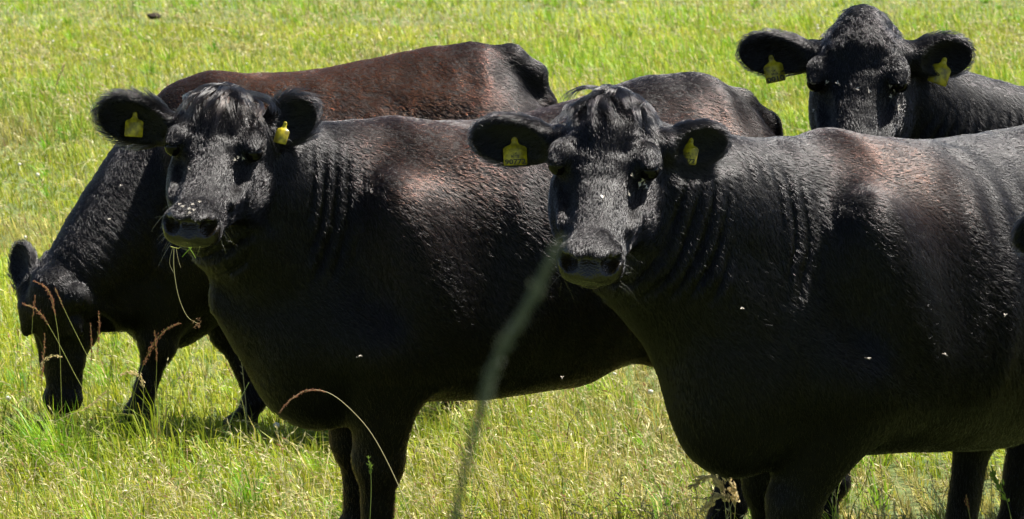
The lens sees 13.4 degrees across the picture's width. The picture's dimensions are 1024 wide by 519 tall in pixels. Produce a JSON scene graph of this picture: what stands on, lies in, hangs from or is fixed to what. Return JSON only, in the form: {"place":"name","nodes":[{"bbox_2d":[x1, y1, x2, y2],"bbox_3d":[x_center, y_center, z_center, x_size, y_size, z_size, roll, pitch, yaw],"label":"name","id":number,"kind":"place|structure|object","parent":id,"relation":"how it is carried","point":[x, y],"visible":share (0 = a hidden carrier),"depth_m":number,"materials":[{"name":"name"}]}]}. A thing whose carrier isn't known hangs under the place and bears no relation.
{"place":"outdoors","nodes":[
{"label":"outdoors","id":0,"kind":"place"},
{"bbox_2d":[0,417,14,493],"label":"seeding grass","id":1,"kind":"structure","parent":0,"point":[6,451],"depth_m":13.92,"materials":[{"name":"plant"}]},
{"bbox_2d":[0,353,40,518],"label":"grass","id":2,"kind":"structure","parent":0,"point":[2,506],"depth_m":13.32,"materials":[{"name":"green plant"}]},
{"bbox_2d":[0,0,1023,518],"bbox_3d":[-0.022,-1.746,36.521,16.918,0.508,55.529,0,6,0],"label":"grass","id":3,"kind":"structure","parent":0,"point":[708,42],"depth_m":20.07,"materials":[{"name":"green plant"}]},
{"bbox_2d":[0,0,1023,518],"bbox_3d":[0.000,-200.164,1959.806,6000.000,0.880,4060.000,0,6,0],"label":"ground","id":4,"kind":"structure","parent":0,"point":[470,20],"depth_m":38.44,"materials":[{"name":"green plant"}]},
{"bbox_2d":[31,295,35,413],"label":"grass stalk","id":5,"kind":"object","parent":4,"relation":"on","point":[31,355],"depth_m":14.47,"materials":[{"name":"brown plant"}]},
{"bbox_2d":[39,333,45,434],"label":"grass stalk","id":6,"kind":"object","parent":4,"relation":"on","point":[41,380],"depth_m":14.40,"materials":[{"name":"green plant"}]},
{"bbox_2d":[32,280,62,438],"bbox_3d":[-1.530,0.399,14.425,0.096,0.668,0.050,0,6,0],"label":"grass stalk","id":7,"kind":"object","parent":4,"relation":"on","point":[51,297],"depth_m":14.39,"materials":[{"name":"brown plant"}]},
{"bbox_2d":[39,354,61,473],"bbox_3d":[-1.508,0.526,14.325,0.066,0.436,0.050,3,7,26],"label":"grass stalk","id":8,"kind":"object","parent":4,"relation":"on","point":[57,355],"depth_m":14.30,"materials":[{"name":"plant"}]},
{"bbox_2d":[52,63,64,242],"bbox_3d":[-1.877,-0.230,18.068,0.080,1.174,0.026,3,6,25],"label":"grass stalk","id":9,"kind":"object","parent":4,"relation":"on","point":[63,66],"depth_m":18.05,"materials":[{"name":"green plant"}]},
{"bbox_2d":[23,302,102,469],"bbox_3d":[-1.475,0.439,14.377,0.266,0.600,0.037,0,6,0],"label":"grass stalk","id":10,"kind":"object","parent":4,"relation":"on","point":[30,306],"depth_m":14.36,"materials":[{"name":"plant"}]},
{"bbox_2d":[36,390,106,457],"bbox_3d":[-1.455,0.584,14.335,0.263,0.319,0.015,1,6,6],"label":"grass stalk","id":11,"kind":"object","parent":4,"relation":"on","point":[89,405],"depth_m":14.32,"materials":[{"name":"beige plant"}]},
{"bbox_2d":[54,288,117,475],"bbox_3d":[-1.392,0.416,14.320,0.204,0.656,0.038,-1,6,-7],"label":"grass stalk","id":12,"kind":"object","parent":4,"relation":"on","point":[95,371],"depth_m":14.30,"materials":[{"name":"plant"}]},
{"bbox_2d":[86,323,92,448],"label":"grass stalk","id":13,"kind":"object","parent":4,"relation":"on","point":[90,375],"depth_m":14.51,"materials":[{"name":"brown plant"}]},
{"bbox_2d":[93,311,101,422],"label":"grass stalk","id":14,"kind":"object","parent":4,"relation":"on","point":[98,338],"depth_m":14.40,"materials":[{"name":"brown plant"}]},
{"bbox_2d":[119,370,144,427],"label":"grass stalk","id":15,"kind":"object","parent":4,"relation":"on","point":[131,374],"depth_m":14.68,"materials":[{"name":"beige plant"}]},
{"bbox_2d":[122,323,180,443],"bbox_3d":[-1.209,0.461,14.617,0.213,0.507,0.031,1,6,8],"label":"grass stalk","id":16,"kind":"object","parent":4,"relation":"on","point":[156,338],"depth_m":14.60,"materials":[{"name":"plant"}]},
{"bbox_2d":[147,13,160,18],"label":"dung clod","id":17,"kind":"object","parent":4,"relation":"on","point":[152,16],"visible":0.95,"depth_m":45.43,"materials":[{"name":"brown soil"}]},
{"bbox_2d":[153,330,157,459],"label":"grass stalk","id":18,"kind":"object","parent":4,"relation":"on","point":[156,372],"depth_m":14.62,"materials":[{"name":"green plant"}]},
{"bbox_2d":[222,383,248,458],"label":"grass stalk","id":19,"kind":"object","parent":4,"relation":"on","point":[231,418],"depth_m":14.43,"materials":[{"name":"green plant"}]},
{"bbox_2d":[226,363,248,457],"bbox_3d":[-0.900,0.536,14.433,0.083,0.394,0.040,-2,6,-17],"label":"grass stalk","id":20,"kind":"object","parent":4,"relation":"on","point":[242,403],"depth_m":14.42,"materials":[{"name":"green plant"}]},
{"bbox_2d":[7,41,557,446],"bbox_3d":[-0.740,-0.050,15.245,2.049,1.402,0.861,-2,6,-19],"label":"cow","id":21,"kind":"object","parent":4,"relation":"on","point":[117,273],"visible":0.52,"depth_m":14.98},
{"bbox_2d":[279,388,411,518],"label":"grass stalk","id":22,"kind":"object","parent":4,"relation":"on","point":[301,392],"depth_m":11.80,"materials":[{"name":"plant"}]},
{"bbox_2d":[366,455,372,512],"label":"grass stalk","id":23,"kind":"object","parent":4,"relation":"on","point":[370,465],"depth_m":11.72,"materials":[{"name":"green plant"}]},
{"bbox_2d":[87,72,851,518],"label":"cow","id":24,"kind":"object","parent":4,"relation":"on","point":[403,258],"visible":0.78,"depth_m":12.09},
{"bbox_2d":[169,246,200,328],"bbox_3d":[-0.863,0.074,11.569,0.086,0.220,0.031,0,6,0],"label":"grass wisp","id":25,"kind":"object","parent":24,"relation":"hanging from","point":[175,279],"depth_m":11.56,"materials":[{"name":"plant"}]},
{"bbox_2d":[450,235,564,518],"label":"grass stalk","id":26,"kind":"object","parent":4,"relation":"on","point":[491,373],"depth_m":2.15,"materials":[{"name":"green plant"}]},
{"bbox_2d":[5,0,1018,428],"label":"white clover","id":27,"kind":"object","parent":4,"relation":"on","point":[273,58],"visible":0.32,"depth_m":36.08,"materials":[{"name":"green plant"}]},
{"bbox_2d":[687,473,726,518],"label":"grass stalk","id":28,"kind":"object","parent":4,"relation":"on","point":[718,483],"depth_m":12.53,"materials":[{"name":"brown plant"}]},
{"bbox_2d":[699,492,730,518],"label":"grass stalk","id":29,"kind":"object","parent":4,"relation":"on","point":[723,496],"depth_m":12.53,"materials":[{"name":"brown plant"}]},
{"bbox_2d":[721,477,739,518],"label":"grass stalk","id":30,"kind":"object","parent":4,"relation":"on","point":[732,490],"depth_m":12.53,"materials":[{"name":"beige plant"}]},
{"bbox_2d":[466,84,1023,518],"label":"cow","id":31,"kind":"object","parent":4,"relation":"on","point":[828,259],"visible":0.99,"depth_m":11.25},
{"bbox_2d":[851,457,872,514],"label":"grass stalk","id":32,"kind":"object","parent":4,"relation":"on","point":[863,486],"depth_m":13.35,"materials":[{"name":"green plant"}]},
{"bbox_2d":[735,4,1023,138],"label":"cow","id":33,"kind":"object","parent":4,"relation":"on","point":[940,90],"visible":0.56,"depth_m":12.81},
{"bbox_2d":[964,494,969,515],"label":"grass stalk","id":34,"kind":"object","parent":4,"relation":"on","point":[967,502],"depth_m":11.73,"materials":[{"name":"plant"}]},
{"bbox_2d":[989,465,1010,516],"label":"grass stalk","id":35,"kind":"object","parent":4,"relation":"on","point":[995,480],"depth_m":11.63,"materials":[{"name":"green plant"}]},
{"bbox_2d":[1008,212,1023,255],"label":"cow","id":36,"kind":"object","parent":4,"relation":"on","point":[1018,238],"visible":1,"depth_m":10.64}
]}

